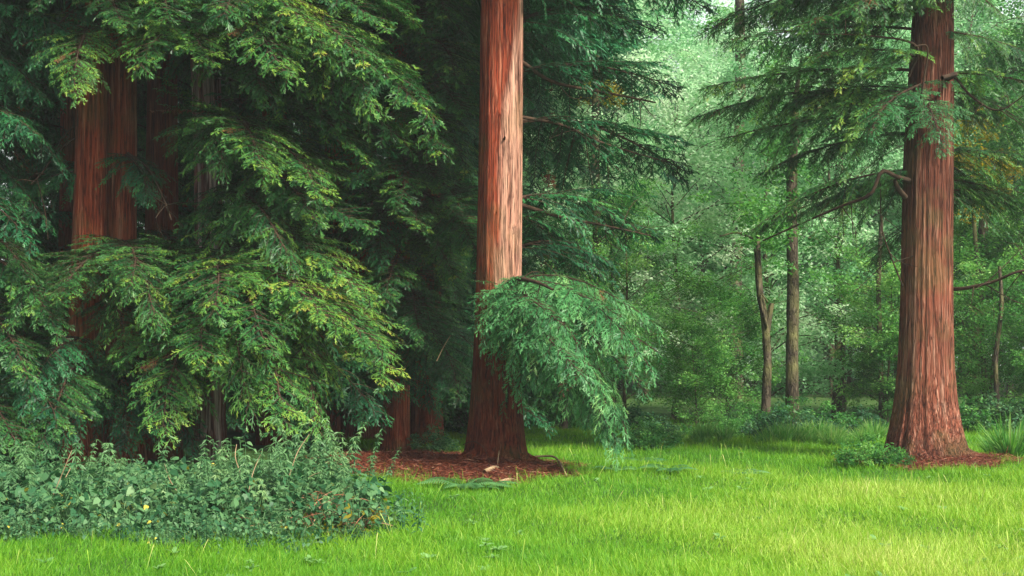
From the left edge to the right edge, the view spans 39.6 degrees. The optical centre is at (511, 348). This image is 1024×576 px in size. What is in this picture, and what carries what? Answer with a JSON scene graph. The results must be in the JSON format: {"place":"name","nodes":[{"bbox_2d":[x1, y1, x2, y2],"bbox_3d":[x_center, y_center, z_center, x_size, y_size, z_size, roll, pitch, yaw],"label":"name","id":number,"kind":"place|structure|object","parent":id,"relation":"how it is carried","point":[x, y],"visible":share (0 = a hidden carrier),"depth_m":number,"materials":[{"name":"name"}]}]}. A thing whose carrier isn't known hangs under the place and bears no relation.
{"place":"outdoors","nodes":[
{"label":"outdoors","id":0,"kind":"place"},
{"bbox_2d":[0,366,1023,575],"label":"ground","id":1,"kind":"structure","parent":0,"point":[656,409],"depth_m":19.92,"materials":[{"name":"green plant"}]},
{"bbox_2d":[0,29,55,436],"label":"redwood tree","id":2,"kind":"object","parent":1,"relation":"on","point":[13,158],"visible":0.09,"depth_m":22.92,"materials":[{"name":"green plant"}]},
{"bbox_2d":[0,0,80,462],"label":"redwood tree","id":3,"kind":"object","parent":1,"relation":"on","point":[13,361],"visible":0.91,"depth_m":16.55,"materials":[{"name":"green plant"}]},
{"bbox_2d":[0,0,102,460],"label":"redwood tree","id":4,"kind":"object","parent":1,"relation":"on","point":[42,247],"visible":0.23,"depth_m":19.54,"materials":[{"name":"green plant"}]},
{"bbox_2d":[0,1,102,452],"bbox_3d":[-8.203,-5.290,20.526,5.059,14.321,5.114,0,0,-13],"label":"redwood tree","id":5,"kind":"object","parent":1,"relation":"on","point":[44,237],"visible":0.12,"depth_m":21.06,"materials":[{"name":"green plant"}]},
{"bbox_2d":[0,27,104,434],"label":"redwood tree","id":6,"kind":"object","parent":1,"relation":"on","point":[32,165],"visible":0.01,"depth_m":26.75,"materials":[{"name":"green plant"}]},
{"bbox_2d":[0,0,185,473],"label":"redwood tree","id":7,"kind":"object","parent":1,"relation":"on","point":[81,359],"visible":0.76,"depth_m":17.16,"materials":[{"name":"green plant"}]},
{"bbox_2d":[0,11,192,426],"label":"redwood tree","id":8,"kind":"object","parent":1,"relation":"on","point":[48,160],"visible":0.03,"depth_m":24.55,"materials":[{"name":"green plant"}]},
{"bbox_2d":[0,0,237,457],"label":"redwood tree","id":9,"kind":"object","parent":1,"relation":"on","point":[64,211],"visible":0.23,"depth_m":21.16,"materials":[{"name":"green plant"}]},
{"bbox_2d":[22,0,248,466],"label":"redwood tree","id":10,"kind":"object","parent":1,"relation":"on","point":[117,253],"visible":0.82,"depth_m":17.17,"materials":[{"name":"green plant"}]},
{"bbox_2d":[1,1,279,438],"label":"redwood tree","id":11,"kind":"object","parent":1,"relation":"on","point":[184,182],"visible":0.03,"depth_m":22.36,"materials":[{"name":"red plant"}]},
{"bbox_2d":[37,46,256,436],"bbox_3d":[-6.215,-5.715,25.612,5.486,15.208,5.573,0,0,20],"label":"redwood tree","id":12,"kind":"object","parent":1,"relation":"on","point":[185,95],"visible":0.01,"depth_m":25.60,"materials":[{"name":"brown plant"}]},
{"bbox_2d":[0,0,354,458],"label":"redwood tree","id":13,"kind":"object","parent":1,"relation":"on","point":[158,122],"visible":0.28,"depth_m":20.39,"materials":[{"name":"red plant"}]},
{"bbox_2d":[0,431,430,554],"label":"nettle bed","id":14,"kind":"object","parent":1,"relation":"on","point":[24,508],"visible":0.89,"depth_m":12.47,"materials":[{"name":"green plant"}]},
{"bbox_2d":[137,49,295,424],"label":"redwood tree","id":15,"kind":"object","parent":1,"relation":"on","point":[187,200],"depth_m":29.83,"materials":[{"name":"brown plant"}]},
{"bbox_2d":[38,0,446,464],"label":"redwood tree","id":16,"kind":"object","parent":1,"relation":"on","point":[234,297],"visible":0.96,"depth_m":16.69,"materials":[{"name":"green plant"}]},
{"bbox_2d":[177,56,343,432],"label":"redwood tree","id":17,"kind":"object","parent":1,"relation":"on","point":[238,429],"depth_m":26.73,"materials":[{"name":"brown plant"}]},
{"bbox_2d":[141,35,382,446],"bbox_3d":[-3.871,-6.247,23.406,5.824,16.310,5.761,0,0,-19],"label":"redwood tree","id":18,"kind":"object","parent":1,"relation":"on","point":[267,440],"visible":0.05,"depth_m":23.12,"materials":[{"name":"green plant"}]},
{"bbox_2d":[235,472,398,533],"bbox_3d":[-1.700,1.449,12.399,1.483,0.718,1.432,0,0,0],"label":"bush","id":19,"kind":"object","parent":1,"relation":"on","point":[326,512],"visible":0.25,"depth_m":12.23,"materials":[{"name":"green plant"}]},
{"bbox_2d":[180,10,478,437],"bbox_3d":[-3.283,-6.175,26.012,5.730,16.320,5.591,0,0,0],"label":"redwood tree","id":20,"kind":"object","parent":1,"relation":"on","point":[337,426],"visible":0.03,"depth_m":25.87,"materials":[{"name":"red plant"}]},
{"bbox_2d":[315,432,343,509],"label":"tall nettle","id":21,"kind":"object","parent":1,"relation":"on","point":[331,461],"visible":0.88,"depth_m":12.67,"materials":[{"name":"green plant"}]},
{"bbox_2d":[226,67,453,430],"bbox_3d":[-3.181,-7.205,27.973,6.464,18.299,6.535,0,0,-42],"label":"redwood tree","id":22,"kind":"object","parent":1,"relation":"on","point":[341,145],"visible":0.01,"depth_m":27.70,"materials":[{"name":"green plant"}]},
{"bbox_2d":[329,519,371,544],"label":"leafy clump","id":23,"kind":"object","parent":1,"relation":"on","point":[350,530],"visible":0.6,"depth_m":11.64,"materials":[{"name":"green plant"}]},
{"bbox_2d":[226,7,479,439],"bbox_3d":[-2.622,-7.140,24.592,6.555,18.170,6.659,0,0,-38],"label":"redwood tree","id":24,"kind":"object","parent":1,"relation":"on","point":[350,429],"visible":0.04,"depth_m":24.33,"materials":[{"name":"green plant"}]},
{"bbox_2d":[323,503,389,538],"bbox_3d":[-1.316,1.458,11.978,0.537,0.343,0.754,0,0,0],"label":"bramble bush","id":25,"kind":"object","parent":1,"relation":"on","point":[371,517],"visible":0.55,"depth_m":11.95,"materials":[{"name":"green plant"}]},
{"bbox_2d":[406,424,461,452],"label":"bush","id":26,"kind":"object","parent":1,"relation":"on","point":[438,444],"visible":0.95,"depth_m":21.53,"materials":[{"name":"green plant"}]},
{"bbox_2d":[323,18,553,332],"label":"redwood tree","id":27,"kind":"object","parent":1,"relation":"on","point":[538,63],"depth_m":28.83,"materials":[{"name":"green plant"}]},
{"bbox_2d":[301,0,581,445],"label":"redwood tree","id":28,"kind":"object","parent":1,"relation":"on","point":[421,419],"visible":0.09,"depth_m":23.04,"materials":[{"name":"green plant"}]},
{"bbox_2d":[318,0,577,450],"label":"redwood tree","id":29,"kind":"object","parent":1,"relation":"on","point":[396,203],"visible":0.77,"depth_m":20.07,"materials":[{"name":"green plant"}]},
{"bbox_2d":[415,477,496,489],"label":"fern","id":30,"kind":"object","parent":1,"relation":"on","point":[434,479],"visible":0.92,"depth_m":15.99,"materials":[{"name":"green plant"}]},
{"bbox_2d":[443,354,539,438],"bbox_3d":[-0.627,0.876,25.628,2.480,1.674,2.501,0,0,-2],"label":"bush","id":31,"kind":"object","parent":1,"relation":"on","point":[456,409],"visible":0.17,"depth_m":25.16,"materials":[{"name":"green plant"}]},
{"bbox_2d":[370,0,640,422],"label":"redwood tree","id":32,"kind":"object","parent":1,"relation":"on","point":[529,112],"visible":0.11,"depth_m":25.46,"materials":[{"name":"green plant"}]},
{"bbox_2d":[0,36,1022,383],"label":"wood","id":33,"kind":"object","parent":1,"relation":"on","point":[748,358],"depth_m":70.26,"materials":[{"name":"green plant"}]},
{"bbox_2d":[467,364,582,427],"bbox_3d":[0.163,0.771,27.542,2.702,1.809,2.680,0,0,-31],"label":"bush","id":34,"kind":"object","parent":1,"relation":"on","point":[541,407],"visible":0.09,"depth_m":27.09,"materials":[{"name":"green plant"}]},
{"bbox_2d":[36,452,1023,575],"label":"meadow weeds","id":35,"kind":"object","parent":1,"relation":"on","point":[308,557],"visible":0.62,"depth_m":10.84,"materials":[{"name":"green plant"}]},
{"bbox_2d":[451,0,630,401],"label":"redwood tree","id":36,"kind":"object","parent":1,"relation":"on","point":[592,38],"visible":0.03,"depth_m":30.65,"materials":[{"name":"green plant"}]},
{"bbox_2d":[469,81,654,399],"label":"broadleaved tree","id":37,"kind":"object","parent":1,"relation":"on","point":[543,185],"visible":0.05,"depth_m":31.51,"materials":[{"name":"green plant"}]},
{"bbox_2d":[469,0,656,385],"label":"redwood tree","id":38,"kind":"object","parent":1,"relation":"on","point":[635,17],"visible":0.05,"depth_m":35.78,"materials":[{"name":"green plant"}]},
{"bbox_2d":[524,258,635,412],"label":"broadleaved tree","id":39,"kind":"object","parent":1,"relation":"on","point":[618,351],"visible":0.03,"depth_m":28.62,"materials":[{"name":"green plant"}]},
{"bbox_2d":[457,0,720,471],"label":"redwood tree","id":40,"kind":"object","parent":1,"relation":"on","point":[517,314],"visible":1,"depth_m":18.29,"materials":[{"name":"green plant"}]},
{"bbox_2d":[590,53,600,356],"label":"bare tree","id":41,"kind":"object","parent":1,"relation":"on","point":[595,137],"visible":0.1,"depth_m":30.92,"materials":[{"name":"grey plant"}]},
{"bbox_2d":[577,79,625,402],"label":"bare tree","id":42,"kind":"object","parent":1,"relation":"on","point":[605,103],"visible":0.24,"depth_m":32.89,"materials":[{"name":"grey plant"}]},
{"bbox_2d":[522,0,701,328],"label":"broadleaved tree","id":43,"kind":"object","parent":1,"relation":"on","point":[653,46],"visible":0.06,"depth_m":45.56,"materials":[{"name":"green plant"}]},
{"bbox_2d":[545,176,712,409],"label":"broadleaved tree","id":44,"kind":"object","parent":1,"relation":"on","point":[625,201],"visible":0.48,"depth_m":29.94,"materials":[{"name":"green plant"}]},
{"bbox_2d":[596,400,670,433],"bbox_3d":[2.234,1.323,26.208,1.421,0.758,1.413,0,0,43],"label":"bush","id":45,"kind":"object","parent":1,"relation":"on","point":[638,413],"visible":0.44,"depth_m":26.10,"materials":[{"name":"green plant"}]},
{"bbox_2d":[571,84,707,393],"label":"broadleaved tree","id":46,"kind":"object","parent":1,"relation":"on","point":[640,382],"visible":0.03,"depth_m":48.98,"materials":[{"name":"green plant"}]},
{"bbox_2d":[569,0,718,389],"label":"broadleaved tree","id":47,"kind":"object","parent":1,"relation":"on","point":[660,58],"visible":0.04,"depth_m":54.68,"materials":[{"name":"green plant"}]},
{"bbox_2d":[621,416,667,438],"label":"bush","id":48,"kind":"object","parent":1,"relation":"on","point":[643,427],"visible":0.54,"depth_m":24.54,"materials":[{"name":"green plant"}]},
{"bbox_2d":[585,118,710,397],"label":"broadleaved tree","id":49,"kind":"object","parent":1,"relation":"on","point":[659,224],"visible":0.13,"depth_m":45.08,"materials":[{"name":"green plant"}]},
{"bbox_2d":[620,423,683,450],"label":"bramble bush","id":50,"kind":"object","parent":1,"relation":"on","point":[653,439],"visible":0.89,"depth_m":21.87,"materials":[{"name":"green plant"}]},
{"bbox_2d":[297,447,1023,486],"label":"needle litter","id":51,"kind":"object","parent":1,"relation":"on","point":[441,462],"visible":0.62,"depth_m":18.09,"materials":[{"name":"plant"}]},
{"bbox_2d":[613,0,727,384],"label":"broadleaved tree","id":52,"kind":"object","parent":1,"relation":"on","point":[675,64],"visible":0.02,"depth_m":60.77,"materials":[{"name":"green plant"}]},
{"bbox_2d":[567,48,801,419],"bbox_3d":[3.676,-2.401,31.227,5.039,8.363,4.581,0,0,-3],"label":"broadleaved tree","id":53,"kind":"object","parent":1,"relation":"on","point":[707,210],"visible":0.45,"depth_m":31.08,"materials":[{"name":"green plant"}]},
{"bbox_2d":[628,0,753,381],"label":"broadleaved tree","id":54,"kind":"object","parent":1,"relation":"on","point":[686,35],"visible":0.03,"depth_m":62.21,"materials":[{"name":"green plant"}]},
{"bbox_2d":[632,292,759,425],"bbox_3d":[3.619,0.288,28.141,2.457,2.842,2.282,0,0,41],"label":"bush","id":55,"kind":"object","parent":1,"relation":"on","point":[704,331],"visible":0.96,"depth_m":28.03,"materials":[{"name":"green plant"}]},
{"bbox_2d":[689,415,717,443],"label":"grass tussock","id":56,"kind":"object","parent":1,"relation":"on","point":[707,430],"depth_m":23.30,"materials":[{"name":"green plant"}]},
{"bbox_2d":[623,31,785,395],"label":"broadleaved tree","id":57,"kind":"object","parent":1,"relation":"on","point":[695,63],"visible":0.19,"depth_m":46.65,"materials":[{"name":"green plant"}]},
{"bbox_2d":[631,249,809,418],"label":"broadleaved tree","id":58,"kind":"object","parent":1,"relation":"on","point":[704,283],"visible":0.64,"depth_m":29.55,"materials":[{"name":"green plant"}]},
{"bbox_2d":[697,408,745,437],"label":"bush","id":59,"kind":"object","parent":1,"relation":"on","point":[736,432],"visible":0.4,"depth_m":24.68,"materials":[{"name":"green plant"}]},
{"bbox_2d":[645,10,798,392],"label":"broadleaved tree","id":60,"kind":"object","parent":1,"relation":"on","point":[714,45],"visible":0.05,"depth_m":50.56,"materials":[{"name":"green plant"}]},
{"bbox_2d":[670,0,799,382],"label":"broadleaved tree","id":61,"kind":"object","parent":1,"relation":"on","point":[732,4],"visible":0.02,"depth_m":62.85,"materials":[{"name":"green plant"}]},
{"bbox_2d":[675,0,810,399],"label":"tree","id":62,"kind":"object","parent":1,"relation":"on","point":[738,3],"visible":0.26,"depth_m":43.83,"materials":[{"name":"green plant"}]},
{"bbox_2d":[726,402,767,428],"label":"bush","id":63,"kind":"object","parent":1,"relation":"on","point":[748,410],"visible":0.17,"depth_m":26.17,"materials":[{"name":"green plant"}]},
{"bbox_2d":[678,91,832,362],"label":"broadleaved tree","id":64,"kind":"object","parent":1,"relation":"on","point":[713,130],"visible":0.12,"depth_m":46.02,"materials":[{"name":"green plant"}]},
{"bbox_2d":[719,186,817,413],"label":"bare tree","id":65,"kind":"object","parent":1,"relation":"on","point":[766,318],"visible":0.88,"depth_m":26.44,"materials":[{"name":"plant"}]},
{"bbox_2d":[739,401,818,437],"bbox_3d":[4.619,1.283,24.486,1.384,0.742,1.391,0,0,-26],"label":"bush","id":66,"kind":"object","parent":1,"relation":"on","point":[770,417],"visible":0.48,"depth_m":24.43,"materials":[{"name":"green plant"}]},
{"bbox_2d":[658,31,900,405],"bbox_3d":[5.761,-2.532,31.105,5.203,8.636,4.731,0,0,-31],"label":"broadleaved tree","id":67,"kind":"object","parent":1,"relation":"on","point":[783,277],"visible":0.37,"depth_m":31.02,"materials":[{"name":"green plant"}]},
{"bbox_2d":[764,419,795,444],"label":"grass tussock","id":68,"kind":"object","parent":1,"relation":"on","point":[786,434],"depth_m":22.71,"materials":[{"name":"green plant"}]},
{"bbox_2d":[774,414,811,442],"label":"grass tussock","id":69,"kind":"object","parent":1,"relation":"on","point":[800,433],"depth_m":23.29,"materials":[{"name":"green plant"}]},
{"bbox_2d":[768,396,823,428],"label":"bush","id":70,"kind":"object","parent":1,"relation":"on","point":[792,414],"visible":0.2,"depth_m":25.67,"materials":[{"name":"green plant"}]},
{"bbox_2d":[687,0,907,417],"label":"tree","id":71,"kind":"object","parent":1,"relation":"on","point":[792,335],"visible":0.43,"depth_m":28.39,"materials":[{"name":"green plant"}]},
{"bbox_2d":[706,86,890,392],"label":"broadleaved tree","id":72,"kind":"object","parent":1,"relation":"on","point":[816,346],"visible":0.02,"depth_m":50.13,"materials":[{"name":"green plant"}]},
{"bbox_2d":[782,406,841,430],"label":"bush","id":73,"kind":"object","parent":1,"relation":"on","point":[813,417],"visible":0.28,"depth_m":24.81,"materials":[{"name":"green plant"}]},
{"bbox_2d":[747,7,903,388],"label":"broadleaved tree","id":74,"kind":"object","parent":1,"relation":"on","point":[823,48],"depth_m":54.43,"materials":[{"name":"green plant"}]},
{"bbox_2d":[792,400,861,433],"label":"bush","id":75,"kind":"object","parent":1,"relation":"on","point":[826,405],"visible":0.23,"depth_m":25.72,"materials":[{"name":"green plant"}]},
{"bbox_2d":[813,422,849,444],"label":"grass tussock","id":76,"kind":"object","parent":1,"relation":"on","point":[828,438],"depth_m":22.94,"materials":[{"name":"green plant"}]},
{"bbox_2d":[833,156,846,412],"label":"bare tree","id":77,"kind":"object","parent":1,"relation":"on","point":[843,399],"visible":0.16,"depth_m":33.89,"materials":[{"name":"grey plant"}]},
{"bbox_2d":[719,28,965,419],"bbox_3d":[7.081,-2.654,31.951,4.871,8.892,5.358,0,0,-19],"label":"broadleaved tree","id":78,"kind":"object","parent":1,"relation":"on","point":[851,269],"visible":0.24,"depth_m":31.77,"materials":[{"name":"green plant"}]},
{"bbox_2d":[708,0,976,397],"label":"broadleaved tree","id":79,"kind":"object","parent":1,"relation":"on","point":[832,344],"visible":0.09,"depth_m":45.11,"materials":[{"name":"green plant"}]},
{"bbox_2d":[683,0,1023,461],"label":"redwood tree","id":80,"kind":"object","parent":1,"relation":"on","point":[925,420],"visible":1,"depth_m":19.48,"materials":[{"name":"green plant"}]},
{"bbox_2d":[835,404,888,430],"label":"bush","id":81,"kind":"object","parent":1,"relation":"on","point":[867,413],"visible":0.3,"depth_m":26.24,"materials":[{"name":"green plant"}]},
{"bbox_2d":[831,305,898,423],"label":"broadleaved tree","id":82,"kind":"object","parent":1,"relation":"on","point":[867,356],"visible":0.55,"depth_m":28.76,"materials":[{"name":"green plant"}]},
{"bbox_2d":[778,0,958,390],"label":"broadleaved tree","id":83,"kind":"object","parent":1,"relation":"on","point":[877,219],"visible":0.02,"depth_m":49.53,"materials":[{"name":"green plant"}]},
{"bbox_2d":[831,431,906,466],"bbox_3d":[4.752,1.359,18.896,1.047,0.519,0.931,0,0,0],"label":"bramble bush","id":84,"kind":"object","parent":1,"relation":"on","point":[849,457],"visible":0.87,"depth_m":18.77,"materials":[{"name":"green plant"}]},
{"bbox_2d":[856,416,889,440],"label":"grass tussock","id":85,"kind":"object","parent":1,"relation":"on","point":[879,428],"depth_m":24.30,"materials":[{"name":"green plant"}]},
{"bbox_2d":[876,217,884,421],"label":"bare tree","id":86,"kind":"object","parent":1,"relation":"on","point":[879,327],"visible":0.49,"depth_m":28.96,"materials":[{"name":"brown plant"}]},
{"bbox_2d":[874,447,916,467],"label":"ivy clump","id":87,"kind":"object","parent":1,"relation":"on","point":[900,458],"visible":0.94,"depth_m":18.59,"materials":[{"name":"green plant"}]},
{"bbox_2d":[805,235,990,419],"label":"broadleaved tree","id":88,"kind":"object","parent":1,"relation":"on","point":[887,281],"visible":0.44,"depth_m":29.14,"materials":[{"name":"green plant"}]},
{"bbox_2d":[831,4,1021,347],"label":"broadleaved tree","id":89,"kind":"object","parent":1,"relation":"on","point":[902,48],"visible":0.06,"depth_m":45.68,"materials":[{"name":"green plant"}]},
{"bbox_2d":[845,196,1023,399],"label":"broadleaved tree","id":90,"kind":"object","parent":1,"relation":"on","point":[993,253],"visible":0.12,"depth_m":30.81,"materials":[{"name":"green plant"}]},
{"bbox_2d":[860,0,1023,394],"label":"broadleaved tree","id":91,"kind":"object","parent":1,"relation":"on","point":[969,26],"visible":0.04,"depth_m":48.63,"materials":[{"name":"green plant"}]},
{"bbox_2d":[885,0,1023,388],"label":"broadleaved tree","id":92,"kind":"object","parent":1,"relation":"on","point":[1011,20],"visible":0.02,"depth_m":54.83,"materials":[{"name":"green plant"}]},
{"bbox_2d":[892,20,1023,397],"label":"broadleaved tree","id":93,"kind":"object","parent":1,"relation":"on","point":[1006,128],"visible":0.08,"depth_m":45.50,"materials":[{"name":"green plant"}]},
{"bbox_2d":[904,67,1023,414],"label":"bare tree","id":94,"kind":"object","parent":1,"relation":"on","point":[981,231],"visible":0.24,"depth_m":30.88,"materials":[{"name":"plant"}]},
{"bbox_2d":[958,395,1011,432],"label":"bush","id":95,"kind":"object","parent":1,"relation":"on","point":[968,419],"visible":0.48,"depth_m":26.31,"materials":[{"name":"green plant"}]},
{"bbox_2d":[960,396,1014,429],"bbox_3d":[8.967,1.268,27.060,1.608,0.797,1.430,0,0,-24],"label":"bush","id":96,"kind":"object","parent":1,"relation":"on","point":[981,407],"visible":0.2,"depth_m":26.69,"materials":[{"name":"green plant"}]},
{"bbox_2d":[953,236,1023,412],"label":"broadleaved tree","id":97,"kind":"object","parent":1,"relation":"on","point":[976,385],"visible":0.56,"depth_m":28.80,"materials":[{"name":"green plant"}]},
{"bbox_2d":[953,18,1023,379],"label":"broadleaved tree","id":98,"kind":"object","parent":1,"relation":"on","point":[990,63],"visible":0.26,"depth_m":32.03,"materials":[{"name":"green plant"}]},
{"bbox_2d":[954,110,1023,403],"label":"bare tree","id":99,"kind":"object","parent":1,"relation":"on","point":[974,230],"visible":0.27,"depth_m":29.96,"materials":[{"name":"plant"}]},
{"bbox_2d":[960,390,1023,431],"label":"bush","id":100,"kind":"object","parent":1,"relation":"on","point":[1009,408],"visible":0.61,"depth_m":26.45,"materials":[{"name":"green plant"}]},
{"bbox_2d":[969,0,1023,190],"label":"broadleaved tree","id":101,"kind":"object","parent":1,"relation":"on","point":[1014,7],"visible":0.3,"depth_m":32.36,"materials":[{"name":"green plant"}]},
{"bbox_2d":[993,266,1003,411],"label":"bare tree","id":102,"kind":"object","parent":1,"relation":"on","point":[995,357],"visible":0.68,"depth_m":26.97,"materials":[{"name":"brown plant"}]},
{"bbox_2d":[977,274,1023,417],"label":"broadleaved tree","id":103,"kind":"object","parent":1,"relation":"on","point":[1016,319],"visible":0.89,"depth_m":27.21,"materials":[{"name":"green plant"}]},
{"bbox_2d":[977,411,1023,458],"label":"grass tussock","id":104,"kind":"object","parent":1,"relation":"on","point":[1011,442],"depth_m":19.64,"materials":[{"name":"green plant"}]},
{"bbox_2d":[977,146,1023,367],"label":"broadleaved tree","id":105,"kind":"object","parent":1,"relation":"on","point":[1012,224],"visible":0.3,"depth_m":29.81,"materials":[{"name":"green plant"}]},
{"bbox_2d":[986,25,1023,282],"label":"broadleaved tree","id":106,"kind":"object","parent":1,"relation":"on","point":[1011,40],"visible":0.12,"depth_m":45.01,"materials":[{"name":"green plant"}]},
{"bbox_2d":[1,0,1023,365],"label":"sky","id":107,"kind":"structure","parent":0,"point":[723,1],"materials":[{"name":"white"}]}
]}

